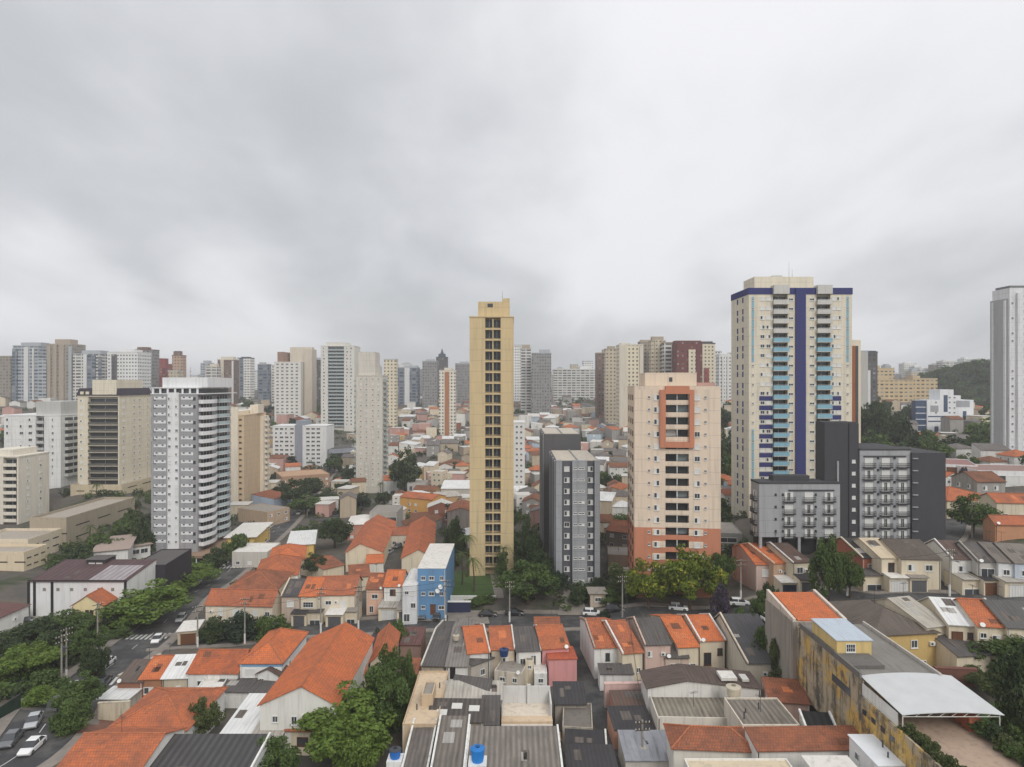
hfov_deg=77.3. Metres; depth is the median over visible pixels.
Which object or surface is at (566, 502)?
window
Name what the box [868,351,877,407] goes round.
apartment tower
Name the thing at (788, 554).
row house
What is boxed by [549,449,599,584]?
apartment block
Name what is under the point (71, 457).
balcony door
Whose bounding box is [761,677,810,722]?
house
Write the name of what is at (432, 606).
door
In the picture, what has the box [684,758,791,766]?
house
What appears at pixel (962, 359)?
apartment block
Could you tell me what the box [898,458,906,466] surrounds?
window
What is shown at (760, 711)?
house
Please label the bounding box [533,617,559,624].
house
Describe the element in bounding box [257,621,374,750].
house
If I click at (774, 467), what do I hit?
balcony door
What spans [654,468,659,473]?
window
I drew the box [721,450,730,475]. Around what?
tree
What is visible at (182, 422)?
window
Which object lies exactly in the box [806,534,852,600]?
tree
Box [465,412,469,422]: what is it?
house
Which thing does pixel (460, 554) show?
palm tree
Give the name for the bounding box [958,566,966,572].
window
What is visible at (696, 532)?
window
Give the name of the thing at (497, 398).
balcony door
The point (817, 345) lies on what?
balcony door
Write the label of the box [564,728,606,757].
shed
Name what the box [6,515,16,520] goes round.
balcony door
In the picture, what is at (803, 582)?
garage
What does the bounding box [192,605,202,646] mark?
utility pole
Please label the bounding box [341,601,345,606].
window
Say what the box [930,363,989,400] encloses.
wooded hill
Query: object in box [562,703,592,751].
yard room
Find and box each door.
[6,459,16,464]
[6,467,16,471]
[6,473,16,478]
[6,480,16,485]
[6,487,16,492]
[6,494,16,499]
[6,501,16,506]
[6,508,16,513]
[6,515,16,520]
[65,417,77,419]
[65,423,77,426]
[65,430,77,433]
[65,436,77,439]
[65,442,77,446]
[65,449,77,453]
[65,455,77,459]
[65,462,77,466]
[65,468,77,472]
[91,399,117,401]
[91,406,117,408]
[91,412,117,414]
[91,419,117,421]
[91,426,117,428]
[91,433,117,435]
[91,440,117,442]
[91,446,117,449]
[91,453,117,456]
[91,460,117,462]
[91,467,117,469]
[91,474,117,476]
[91,480,117,483]
[180,633,195,644]
[200,396,211,399]
[200,403,211,407]
[200,411,211,415]
[200,419,211,422]
[200,427,211,430]
[200,434,211,438]
[200,442,211,446]
[200,450,211,454]
[200,458,211,462]
[200,466,211,470]
[200,473,211,478]
[200,481,211,486]
[200,489,211,494]
[200,497,211,502]
[200,504,211,509]
[200,512,211,517]
[200,520,211,525]
[200,528,211,533]
[200,536,211,541]
[217,395,226,398]
[217,402,226,405]
[217,410,226,413]
[217,417,226,420]
[217,424,226,428]
[217,432,226,435]
[217,439,226,443]
[217,447,226,450]
[217,454,226,458]
[217,461,226,465]
[217,469,226,473]
[217,476,226,480]
[217,483,226,488]
[217,491,226,495]
[217,498,226,503]
[217,505,226,510]
[217,513,226,518]
[217,520,226,525]
[217,528,226,533]
[293,616,304,625]
[328,617,340,626]
[329,354,343,355]
[329,361,343,362]
[329,368,343,369]
[329,375,343,376]
[329,378,343,379]
[329,385,343,386]
[329,392,343,393]
[329,399,343,400]
[329,402,343,403]
[329,406,343,407]
[329,409,343,410]
[329,416,343,417]
[381,610,396,619]
[430,604,435,614]
[450,667,454,678]
[486,320,500,326]
[486,330,500,337]
[486,341,500,348]
[486,352,500,359]
[486,363,500,369]
[486,373,500,380]
[486,384,500,391]
[486,395,500,401]
[486,405,500,412]
[486,416,500,423]
[486,427,500,433]
[486,438,500,444]
[486,449,500,455]
[486,459,500,466]
[486,470,500,476]
[486,481,500,487]
[486,492,500,498]
[486,503,500,508]
[486,513,500,519]
[486,524,500,530]
[486,535,500,541]
[486,546,500,551]
[486,557,498,562]
[665,454,687,460]
[665,466,687,473]
[665,478,687,485]
[665,491,687,497]
[665,503,687,510]
[665,515,687,522]
[665,527,687,534]
[665,540,687,546]
[665,552,687,559]
[666,394,687,397]
[666,405,687,411]
[666,417,687,424]
[666,430,687,436]
[773,297,784,299]
[773,306,784,308]
[773,316,784,318]
[773,325,784,327]
[773,334,784,337]
[773,344,784,346]
[773,353,784,356]
[773,363,784,365]
[773,372,784,375]
[773,381,784,384]
[773,391,784,394]
[773,400,784,403]
[773,410,784,413]
[773,419,784,422]
[773,428,784,432]
[773,438,784,442]
[773,447,784,451]
[773,457,784,461]
[773,466,784,470]
[783,585,796,591]
[802,583,814,591]
[816,297,827,299]
[816,306,827,309]
[816,316,827,318]
[816,325,827,328]
[816,334,827,337]
[816,344,827,347]
[816,353,827,356]
[816,363,827,365]
[816,372,827,375]
[816,381,827,384]
[816,391,827,394]
[816,400,827,403]
[816,410,827,413]
[891,580,908,591]
[911,580,926,591]
[985,583,996,594]
[1009,585,1023,596]
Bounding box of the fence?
[0,693,20,717]
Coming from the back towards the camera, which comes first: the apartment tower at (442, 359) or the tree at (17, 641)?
the apartment tower at (442, 359)
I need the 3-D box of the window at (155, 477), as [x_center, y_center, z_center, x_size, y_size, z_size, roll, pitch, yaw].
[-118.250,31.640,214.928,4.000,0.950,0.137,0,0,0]
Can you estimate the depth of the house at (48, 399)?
583.84 m
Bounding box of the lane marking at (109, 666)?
[0,522,283,766]
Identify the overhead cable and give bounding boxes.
[103,605,185,609]
[526,582,621,588]
[624,582,644,721]
[624,585,644,727]
[850,551,948,558]
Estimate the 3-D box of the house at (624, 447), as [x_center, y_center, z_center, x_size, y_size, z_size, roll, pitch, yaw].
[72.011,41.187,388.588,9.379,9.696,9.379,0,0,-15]
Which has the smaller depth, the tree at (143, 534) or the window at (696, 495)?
the window at (696, 495)
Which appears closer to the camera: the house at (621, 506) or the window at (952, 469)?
the window at (952, 469)
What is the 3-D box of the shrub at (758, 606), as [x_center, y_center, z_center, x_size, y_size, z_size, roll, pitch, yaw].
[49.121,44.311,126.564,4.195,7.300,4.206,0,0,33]
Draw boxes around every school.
[946,458,977,473]
[957,464,1023,486]
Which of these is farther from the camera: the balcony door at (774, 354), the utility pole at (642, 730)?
the balcony door at (774, 354)
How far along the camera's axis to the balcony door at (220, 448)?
232.51 m
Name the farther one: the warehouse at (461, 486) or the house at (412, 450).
the house at (412, 450)
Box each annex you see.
[218,677,275,707]
[251,720,284,751]
[255,665,287,680]
[284,729,313,755]
[301,555,344,575]
[348,563,369,589]
[363,663,366,686]
[372,632,378,646]
[412,658,421,676]
[422,681,435,706]
[468,654,494,679]
[494,657,525,685]
[525,657,533,685]
[534,663,546,685]
[546,646,577,686]
[597,663,634,690]
[665,643,689,665]
[935,634,992,671]
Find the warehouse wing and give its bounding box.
[144,548,191,593]
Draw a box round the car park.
[309,512,338,520]
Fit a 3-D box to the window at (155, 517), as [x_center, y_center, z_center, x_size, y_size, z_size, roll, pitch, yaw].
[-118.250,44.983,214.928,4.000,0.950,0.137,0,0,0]
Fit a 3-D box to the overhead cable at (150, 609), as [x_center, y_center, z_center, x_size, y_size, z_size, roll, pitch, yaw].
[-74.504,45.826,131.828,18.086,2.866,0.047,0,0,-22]
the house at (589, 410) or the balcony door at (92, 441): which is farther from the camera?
the house at (589, 410)
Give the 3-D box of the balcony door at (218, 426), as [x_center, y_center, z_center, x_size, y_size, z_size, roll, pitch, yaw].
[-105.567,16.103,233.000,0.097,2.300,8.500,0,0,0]
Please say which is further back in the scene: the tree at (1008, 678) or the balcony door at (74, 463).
the balcony door at (74, 463)
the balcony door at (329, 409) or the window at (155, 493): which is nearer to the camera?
the window at (155, 493)
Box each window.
[133,549,139,554]
[140,548,147,553]
[143,687,153,694]
[154,397,165,399]
[154,405,165,407]
[154,413,165,415]
[154,421,165,423]
[154,444,165,446]
[154,452,165,454]
[154,460,165,462]
[154,468,165,470]
[154,476,165,478]
[154,484,165,486]
[154,492,165,494]
[154,500,165,502]
[154,508,165,510]
[154,516,165,518]
[154,524,165,526]
[154,532,165,534]
[155,540,165,542]
[181,397,192,399]
[181,405,192,407]
[181,413,192,415]
[181,421,192,423]
[181,444,192,446]
[181,452,192,454]
[181,460,192,462]
[181,468,192,470]
[181,476,192,478]
[181,484,192,486]
[181,492,192,494]
[181,500,192,502]
[181,508,192,510]
[181,516,192,518]
[181,524,192,526]
[181,532,192,534]
[181,540,192,542]
[218,608,222,615]
[232,609,240,615]
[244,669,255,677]
[272,716,277,722]
[287,601,293,606]
[291,716,296,725]
[297,737,307,746]
[303,602,312,607]
[309,620,319,624]
[325,600,331,605]
[331,452,350,458]
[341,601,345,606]
[346,619,354,623]
[369,606,373,612]
[371,594,377,598]
[390,589,395,595]
[403,614,409,621]
[410,603,415,608]
[480,668,485,676]
[538,678,543,683]
[564,466,569,471]
[564,477,569,482]
[564,489,569,493]
[564,500,569,504]
[564,511,569,515]
[564,522,569,526]
[564,533,569,538]
[564,544,569,549]
[564,555,569,560]
[564,566,569,571]
[587,466,592,471]
[587,477,592,482]
[587,544,592,549]
[587,555,592,560]
[587,566,592,571]
[588,533,592,538]
[605,653,609,660]
[647,651,652,657]
[654,395,659,399]
[654,407,659,412]
[654,419,659,424]
[654,431,659,436]
[654,444,659,448]
[654,456,659,461]
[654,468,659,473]
[654,480,659,485]
[654,493,659,498]
[654,505,659,510]
[654,517,659,522]
[654,529,659,534]
[654,542,659,547]
[654,554,659,559]
[694,395,699,400]
[694,407,699,412]
[694,419,699,424]
[694,432,699,437]
[694,444,699,449]
[694,456,699,461]
[694,468,699,473]
[694,481,699,486]
[694,493,699,498]
[694,505,699,510]
[694,518,699,523]
[694,530,699,535]
[694,542,700,548]
[703,652,711,665]
[717,648,722,655]
[721,537,736,542]
[753,490,756,499]
[753,501,756,511]
[753,513,756,523]
[762,569,768,576]
[784,492,793,501]
[784,504,792,513]
[785,516,792,525]
[785,529,792,537]
[797,567,802,573]
[805,492,813,501]
[805,504,812,513]
[805,516,812,525]
[805,529,812,537]
[825,492,833,501]
[825,504,832,513]
[825,516,832,525]
[825,529,832,537]
[832,673,849,695]
[845,644,855,652]
[854,751,859,763]
[865,458,872,466]
[865,470,872,478]
[865,482,872,491]
[865,494,872,503]
[865,506,872,515]
[865,518,872,527]
[865,530,872,537]
[867,584,881,590]
[881,494,889,503]
[881,506,889,515]
[881,518,889,527]
[882,458,889,466]
[882,470,889,478]
[882,482,889,491]
[882,530,889,537]
[888,563,894,571]
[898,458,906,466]
[898,470,906,478]
[898,482,906,491]
[898,494,906,503]
[898,506,906,515]
[898,518,906,527]
[898,530,906,537]
[908,564,915,571]
[910,640,918,648]
[925,565,933,571]
[946,467,956,473]
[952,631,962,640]
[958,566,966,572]
[964,589,978,594]
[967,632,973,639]
[980,633,986,638]
[981,568,994,576]
[992,635,1000,642]
[998,475,1006,485]
[1002,569,1009,575]
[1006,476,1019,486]
[1020,476,1023,485]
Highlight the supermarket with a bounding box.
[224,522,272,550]
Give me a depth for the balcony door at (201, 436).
220.41 m
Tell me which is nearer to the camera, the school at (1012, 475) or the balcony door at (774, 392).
the balcony door at (774, 392)
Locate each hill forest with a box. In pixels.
[917,358,989,403]
[918,359,989,405]
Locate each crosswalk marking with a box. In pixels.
[69,677,117,684]
[126,633,169,638]
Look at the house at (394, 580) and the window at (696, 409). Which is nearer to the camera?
the window at (696, 409)
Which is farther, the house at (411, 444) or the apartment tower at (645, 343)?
the apartment tower at (645, 343)
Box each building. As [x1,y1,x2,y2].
[93,534,136,558]
[133,542,152,558]
[232,543,280,567]
[238,503,289,524]
[276,469,329,487]
[328,445,354,458]
[370,505,402,526]
[407,480,427,490]
[590,439,617,447]
[721,522,741,550]
[765,589,1022,766]
[912,389,973,431]
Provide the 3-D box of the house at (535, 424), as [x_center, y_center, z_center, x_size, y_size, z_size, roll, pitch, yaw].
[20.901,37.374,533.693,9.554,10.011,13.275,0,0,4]
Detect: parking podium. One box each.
[0,528,61,554]
[0,544,46,570]
[30,497,134,545]
[70,477,150,495]
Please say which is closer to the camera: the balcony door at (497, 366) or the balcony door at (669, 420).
the balcony door at (669, 420)
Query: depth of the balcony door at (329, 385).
521.42 m
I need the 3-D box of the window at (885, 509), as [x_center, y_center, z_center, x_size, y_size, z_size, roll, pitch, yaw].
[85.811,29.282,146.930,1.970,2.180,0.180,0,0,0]
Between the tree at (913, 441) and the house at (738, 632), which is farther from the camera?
the tree at (913, 441)
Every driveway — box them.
[418,619,444,620]
[448,610,489,623]
[558,589,584,614]
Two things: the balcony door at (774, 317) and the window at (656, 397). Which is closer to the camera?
the window at (656, 397)
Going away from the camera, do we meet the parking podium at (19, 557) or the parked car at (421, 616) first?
the parked car at (421, 616)
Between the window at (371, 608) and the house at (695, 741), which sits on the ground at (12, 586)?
the house at (695, 741)
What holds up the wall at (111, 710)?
on the ground at (12, 586)
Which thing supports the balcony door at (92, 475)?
in the apartment tower at (114, 432)
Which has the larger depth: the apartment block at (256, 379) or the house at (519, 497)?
the apartment block at (256, 379)
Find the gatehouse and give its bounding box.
[586,587,607,607]
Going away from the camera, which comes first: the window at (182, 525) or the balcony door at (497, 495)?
the balcony door at (497, 495)
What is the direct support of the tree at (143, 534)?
on the ground at (12, 586)
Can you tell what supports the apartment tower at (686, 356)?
on the ground at (12, 586)
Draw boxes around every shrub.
[21,685,59,707]
[28,630,78,667]
[47,697,94,737]
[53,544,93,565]
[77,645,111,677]
[86,532,123,555]
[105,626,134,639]
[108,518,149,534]
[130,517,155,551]
[199,559,214,569]
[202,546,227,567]
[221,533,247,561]
[378,692,407,733]
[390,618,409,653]
[401,648,416,707]
[464,593,495,606]
[553,570,570,590]
[566,586,589,604]
[588,577,603,586]
[599,588,624,605]
[599,609,610,617]
[618,582,637,601]
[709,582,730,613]
[733,606,744,613]
[749,589,765,615]
[751,625,767,650]
[762,581,779,592]
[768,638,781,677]
[897,722,916,737]
[911,730,930,748]
[921,741,944,760]
[931,751,958,766]
[959,466,967,471]
[963,664,981,675]
[966,719,989,738]
[983,721,1003,740]
[988,704,1023,747]
[992,732,1022,752]
[1001,742,1023,761]
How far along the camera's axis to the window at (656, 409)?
146.50 m
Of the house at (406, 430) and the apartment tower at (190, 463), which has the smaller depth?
the apartment tower at (190, 463)
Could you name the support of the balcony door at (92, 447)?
in the apartment tower at (114, 432)
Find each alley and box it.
[564,622,620,766]
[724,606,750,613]
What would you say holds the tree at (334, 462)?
on the ground at (12, 586)
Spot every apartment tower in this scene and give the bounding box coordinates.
[0,356,11,400]
[0,446,49,523]
[3,401,77,488]
[12,342,49,401]
[37,358,46,397]
[46,339,85,400]
[73,350,108,400]
[76,380,150,484]
[107,350,151,389]
[135,347,159,392]
[150,378,236,562]
[159,358,171,388]
[168,370,183,388]
[172,351,186,377]
[205,364,220,377]
[217,357,238,403]
[230,404,269,503]
[238,357,254,398]
[257,362,270,402]
[271,365,273,401]
[273,420,333,466]
[274,347,316,422]
[317,357,320,406]
[321,342,359,431]
[354,352,387,492]
[384,359,397,426]
[398,366,419,405]
[422,359,437,407]
[436,349,447,396]
[439,368,456,435]
[455,362,469,404]
[469,291,513,575]
[514,345,521,400]
[514,420,524,485]
[521,345,530,413]
[531,350,550,413]
[553,366,594,402]
[595,349,603,417]
[604,346,615,424]
[616,343,642,428]
[628,373,720,597]
[638,340,650,372]
[649,337,665,372]
[661,342,672,372]
[671,341,702,382]
[701,341,714,382]
[715,351,721,385]
[716,353,730,401]
[731,275,852,517]
[852,340,860,442]
[861,351,867,408]
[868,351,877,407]
[990,286,1023,450]
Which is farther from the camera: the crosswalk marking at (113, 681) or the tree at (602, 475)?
the tree at (602, 475)
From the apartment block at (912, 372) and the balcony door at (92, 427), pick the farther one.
the apartment block at (912, 372)
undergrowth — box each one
[0,409,1009,699]
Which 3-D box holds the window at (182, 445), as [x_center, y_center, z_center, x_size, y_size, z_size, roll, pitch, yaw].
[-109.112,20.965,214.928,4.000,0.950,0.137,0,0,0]
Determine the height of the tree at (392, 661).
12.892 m
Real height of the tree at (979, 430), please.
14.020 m
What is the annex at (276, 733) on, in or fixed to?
on the ground at (12, 586)
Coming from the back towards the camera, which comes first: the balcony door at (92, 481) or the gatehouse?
the balcony door at (92, 481)
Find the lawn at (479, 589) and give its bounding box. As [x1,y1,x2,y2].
[452,571,493,594]
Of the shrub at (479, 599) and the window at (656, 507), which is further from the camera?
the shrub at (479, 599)
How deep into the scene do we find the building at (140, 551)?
210.67 m
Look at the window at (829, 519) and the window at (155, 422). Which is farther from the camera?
the window at (155, 422)
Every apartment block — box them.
[191,375,200,377]
[201,361,214,377]
[255,370,257,389]
[420,369,421,393]
[540,427,580,553]
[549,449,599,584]
[570,364,577,368]
[582,361,592,368]
[750,474,840,554]
[815,421,945,540]
[881,364,890,367]
[894,374,901,379]
[899,362,916,377]
[905,369,919,375]
[914,367,927,372]
[928,363,937,371]
[936,360,956,369]
[957,357,972,363]
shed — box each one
[96,686,141,706]
[219,693,266,733]
[399,627,425,661]
[443,680,502,725]
[453,674,492,690]
[482,695,500,725]
[552,681,586,730]
[563,744,617,766]
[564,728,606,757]
[606,705,655,749]
[609,689,645,705]
[617,730,668,766]
[798,708,835,725]
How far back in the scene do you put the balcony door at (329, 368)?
521.42 m
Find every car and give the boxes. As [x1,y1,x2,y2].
[0,728,24,748]
[16,735,46,756]
[23,616,35,622]
[23,711,43,729]
[45,695,60,711]
[94,674,112,686]
[103,656,115,667]
[150,633,164,643]
[175,612,186,622]
[393,542,401,548]
[418,615,425,618]
[432,612,440,619]
[478,609,496,616]
[505,607,523,615]
[582,607,600,615]
[606,603,624,612]
[668,602,687,611]
[729,597,749,605]
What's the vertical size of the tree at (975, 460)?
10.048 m
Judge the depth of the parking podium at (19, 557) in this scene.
192.56 m
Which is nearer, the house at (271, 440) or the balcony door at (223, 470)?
the balcony door at (223, 470)
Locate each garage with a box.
[176,619,204,644]
[290,608,308,625]
[307,609,323,624]
[325,607,347,626]
[345,601,362,623]
[377,597,399,620]
[396,600,401,622]
[773,574,796,591]
[793,573,816,591]
[854,568,882,590]
[882,572,909,591]
[905,574,929,591]
[944,569,980,594]
[969,572,998,595]
[991,574,1023,596]
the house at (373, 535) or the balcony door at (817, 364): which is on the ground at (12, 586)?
the house at (373, 535)
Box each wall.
[97,700,130,720]
[448,601,470,612]
[450,595,495,600]
[604,681,640,707]
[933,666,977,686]
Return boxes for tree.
[0,430,3,445]
[0,615,65,642]
[0,635,29,657]
[0,640,65,685]
[11,667,70,698]
[46,608,96,632]
[50,670,108,708]
[62,625,110,655]
[81,525,99,535]
[90,483,103,498]
[94,577,195,627]
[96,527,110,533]
[98,601,134,627]
[108,531,117,535]
[120,508,143,520]
[131,493,144,519]
[155,572,201,595]
[188,696,226,733]
[192,562,223,581]
[198,615,227,644]
[219,609,259,643]
[241,399,253,406]
[254,614,292,642]
[256,735,302,766]
[264,405,273,412]
[269,472,275,479]
[271,480,287,491]
[280,478,313,500]
[286,456,297,462]
[287,494,320,514]
[288,418,295,423]
[289,679,396,766]
[294,477,324,496]
[301,552,327,571]
[313,493,325,496]
[317,517,353,547]
[324,453,342,472]
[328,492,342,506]
[331,716,388,766]
[334,482,351,487]
[341,464,355,478]
[342,665,410,729]
[356,492,371,510]
[373,642,405,695]
[375,491,391,504]
[388,445,422,490]
[443,515,467,568]
[454,550,471,584]
[455,534,477,576]
[462,557,484,591]
[492,545,514,560]
[492,559,560,604]
[493,551,508,578]
[513,520,544,563]
[514,409,524,413]
[514,513,534,555]
[530,551,553,577]
[600,472,606,484]
[603,472,619,484]
[606,562,625,596]
[623,557,672,609]
[659,543,728,610]
[709,552,737,589]
[721,408,730,430]
[721,430,730,460]
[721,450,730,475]
[721,498,729,508]
[721,508,727,516]
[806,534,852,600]
[840,550,865,597]
[861,400,886,436]
[861,429,894,445]
[863,407,909,438]
[875,396,891,417]
[876,412,920,444]
[887,401,894,410]
[893,429,937,447]
[897,403,911,419]
[914,433,955,457]
[938,434,982,444]
[946,493,1003,534]
[956,452,979,463]
[961,434,989,445]
[962,670,1003,697]
[964,418,989,432]
[965,634,1023,660]
[969,422,989,438]
[978,405,989,414]
[988,642,1023,726]
[1018,455,1023,464]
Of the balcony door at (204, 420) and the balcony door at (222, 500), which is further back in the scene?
the balcony door at (222, 500)
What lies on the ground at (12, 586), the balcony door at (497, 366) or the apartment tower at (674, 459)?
the apartment tower at (674, 459)
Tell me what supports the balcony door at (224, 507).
in the apartment tower at (190, 463)
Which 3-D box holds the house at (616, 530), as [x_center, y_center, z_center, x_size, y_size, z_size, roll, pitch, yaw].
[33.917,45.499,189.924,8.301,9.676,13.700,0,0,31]
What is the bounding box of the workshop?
[429,698,485,725]
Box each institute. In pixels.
[878,366,894,379]
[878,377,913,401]
[900,376,937,398]
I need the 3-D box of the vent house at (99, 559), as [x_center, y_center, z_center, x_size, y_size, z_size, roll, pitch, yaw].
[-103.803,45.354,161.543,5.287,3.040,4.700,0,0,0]
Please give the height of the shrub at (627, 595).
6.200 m
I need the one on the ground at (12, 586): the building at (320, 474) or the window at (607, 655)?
the building at (320, 474)
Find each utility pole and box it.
[55,634,67,678]
[60,628,72,677]
[92,603,102,651]
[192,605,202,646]
[240,598,249,643]
[316,587,324,632]
[354,585,362,628]
[441,580,449,620]
[505,581,513,621]
[618,575,626,616]
[635,720,649,746]
[736,559,745,597]
[945,549,958,595]
[968,503,978,537]
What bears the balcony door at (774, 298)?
in the apartment tower at (791, 360)
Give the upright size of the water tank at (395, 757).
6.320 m
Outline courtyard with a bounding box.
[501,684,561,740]
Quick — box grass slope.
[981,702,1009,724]
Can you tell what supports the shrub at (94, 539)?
on the ground at (12, 586)
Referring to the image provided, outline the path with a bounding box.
[490,573,503,597]
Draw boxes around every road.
[0,444,351,766]
[148,598,756,647]
[818,590,1023,600]
[922,518,966,589]
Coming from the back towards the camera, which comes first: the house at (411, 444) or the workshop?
the house at (411, 444)
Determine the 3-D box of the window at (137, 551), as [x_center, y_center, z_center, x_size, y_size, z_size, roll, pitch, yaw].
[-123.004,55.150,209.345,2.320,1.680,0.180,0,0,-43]
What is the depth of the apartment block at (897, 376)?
930.00 m
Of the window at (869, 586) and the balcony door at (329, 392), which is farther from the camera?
the balcony door at (329, 392)
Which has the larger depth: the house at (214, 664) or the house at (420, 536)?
the house at (420, 536)
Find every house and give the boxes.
[0,602,30,631]
[38,398,56,400]
[56,714,186,766]
[71,587,117,629]
[85,555,115,563]
[107,686,227,733]
[115,647,151,698]
[137,642,174,696]
[160,654,195,686]
[186,649,250,686]
[198,678,226,686]
[204,588,281,629]
[228,568,294,593]
[237,622,308,677]
[251,490,290,505]
[257,549,302,578]
[257,621,374,750]
[269,436,272,444]
[269,445,272,454]
[269,543,307,558]
[280,577,305,621]
[292,415,309,420]
[298,567,325,609]
[305,411,320,421]
[316,415,320,423]
[317,575,362,621]
[345,514,396,571]
[347,514,369,540]
[365,554,384,571]
[365,564,386,614]
[368,622,400,668]
[383,569,407,600]
[388,434,399,442]
[388,442,398,454]
[388,453,398,464]
[389,526,408,546]
[392,494,401,504]
[395,490,405,493]
[395,504,406,519]
[398,414,415,422]
[399,441,421,451]
[399,491,445,513]
[400,448,414,460]
[400,515,435,573]
[401,718,436,766]
[402,418,413,427]
[402,568,417,624]
[402,671,448,752]
[403,426,409,435]
[404,436,420,440]
[413,485,440,491]
[417,543,454,618]
[419,423,430,429]
[419,466,423,478]
[420,618,454,670]
[425,427,436,437]
[426,441,440,455]
[426,471,430,485]
[427,498,452,521]
[427,514,442,529]
[430,714,470,766]
[431,469,447,485]
[436,440,457,451]
[438,449,451,462]
[439,462,452,469]
[441,468,459,470]
[442,436,453,439]
[445,616,475,679]
[446,499,469,535]
[447,471,454,479]
[454,436,464,445]
[456,414,464,425]
[456,420,460,429]
[461,623,490,677]
[464,469,469,479]
[464,527,469,548]
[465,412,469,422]
[465,724,562,766]
[487,614,514,669]
[513,624,541,664]
[514,492,530,512]
[519,415,530,427]
[519,486,538,493]
[521,492,539,515]
[525,428,532,437]
[526,447,539,460]
[527,413,539,422]
[528,428,537,435]
[528,441,539,447]
[528,451,539,465]
[529,465,539,471]
[529,505,539,518]
[530,472,539,482]
[531,422,542,429]
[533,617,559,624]
[534,624,570,667]
[543,415,556,424]
[548,414,559,423]
[562,424,579,432]
[566,410,576,420]
[567,409,581,414]
[574,421,585,432]
[579,607,616,678]
[581,424,590,432]
[581,442,588,449]
[582,428,591,437]
[585,407,594,416]
[586,430,602,441]
[591,448,603,452]
[595,452,611,456]
[595,456,608,470]
[596,423,606,427]
[600,484,606,491]
[600,514,612,535]
[601,438,613,447]
[601,608,644,680]
[604,519,627,549]
[607,462,627,477]
[608,543,627,573]
[612,451,625,456]
[612,500,627,516]
[621,444,627,451]
[623,427,627,435]
[627,605,671,669]
[639,663,763,714]
[649,604,699,664]
[650,690,727,729]
[663,723,751,766]
[677,613,726,667]
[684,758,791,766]
[713,612,774,685]
[721,474,730,485]
[721,488,730,505]
[724,694,799,727]
[731,544,768,590]
[734,542,785,586]
[744,725,858,766]
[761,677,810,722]
[766,533,809,578]
[801,755,856,766]
[827,536,870,567]
[829,590,940,666]
[847,734,905,766]
[853,538,897,588]
[872,582,945,634]
[878,528,942,589]
[917,584,974,640]
[925,529,970,581]
[938,435,944,440]
[946,471,955,485]
[946,479,981,518]
[949,471,1006,493]
[953,584,1005,666]
[954,531,996,576]
[972,456,1008,463]
[977,531,1013,576]
[978,485,1023,514]
[980,585,1023,648]
[981,515,1023,541]
[993,531,1023,578]
[996,449,1023,464]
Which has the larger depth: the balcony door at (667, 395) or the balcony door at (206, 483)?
the balcony door at (206, 483)
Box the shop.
[287,530,316,556]
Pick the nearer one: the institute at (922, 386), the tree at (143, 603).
the tree at (143, 603)
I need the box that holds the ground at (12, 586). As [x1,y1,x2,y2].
[0,390,1023,766]
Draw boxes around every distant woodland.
[239,399,351,470]
[388,403,604,454]
[551,389,590,404]
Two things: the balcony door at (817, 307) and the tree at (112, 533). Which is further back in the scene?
the tree at (112, 533)
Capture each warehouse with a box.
[27,559,156,616]
[150,732,270,766]
[430,491,460,501]
[441,480,469,494]
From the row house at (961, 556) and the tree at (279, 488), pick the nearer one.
the row house at (961, 556)
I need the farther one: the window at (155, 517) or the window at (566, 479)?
the window at (155, 517)
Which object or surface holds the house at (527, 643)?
on the ground at (12, 586)
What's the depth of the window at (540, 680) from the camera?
108.42 m
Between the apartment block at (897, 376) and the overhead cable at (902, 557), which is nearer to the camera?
the overhead cable at (902, 557)
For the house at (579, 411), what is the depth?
584.01 m
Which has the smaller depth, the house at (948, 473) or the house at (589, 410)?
the house at (948, 473)
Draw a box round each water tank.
[386,746,403,766]
[452,633,459,640]
[468,744,486,766]
[499,647,508,656]
[726,683,741,697]
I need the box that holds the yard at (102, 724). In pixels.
[76,706,113,732]
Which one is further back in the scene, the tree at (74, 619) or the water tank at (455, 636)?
the tree at (74, 619)
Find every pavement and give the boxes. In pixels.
[0,445,337,736]
[37,444,353,766]
[146,627,579,651]
[151,595,757,637]
[807,585,959,594]
[959,524,970,541]
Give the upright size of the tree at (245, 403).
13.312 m
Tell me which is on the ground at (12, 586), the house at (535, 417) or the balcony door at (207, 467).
the house at (535, 417)
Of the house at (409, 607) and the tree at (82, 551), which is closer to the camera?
the house at (409, 607)
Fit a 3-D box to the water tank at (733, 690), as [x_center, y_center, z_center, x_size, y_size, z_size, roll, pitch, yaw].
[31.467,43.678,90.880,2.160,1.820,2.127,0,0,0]
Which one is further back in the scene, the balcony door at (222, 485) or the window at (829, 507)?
the balcony door at (222, 485)
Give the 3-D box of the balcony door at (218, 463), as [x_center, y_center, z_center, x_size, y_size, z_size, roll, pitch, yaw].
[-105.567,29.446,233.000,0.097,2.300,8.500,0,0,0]
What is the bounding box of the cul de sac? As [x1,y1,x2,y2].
[384,547,399,570]
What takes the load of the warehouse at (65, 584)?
on the ground at (12, 586)
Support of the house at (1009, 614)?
on the ground at (12, 586)
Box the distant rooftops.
[0,394,1010,528]
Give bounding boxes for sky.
[0,0,1023,377]

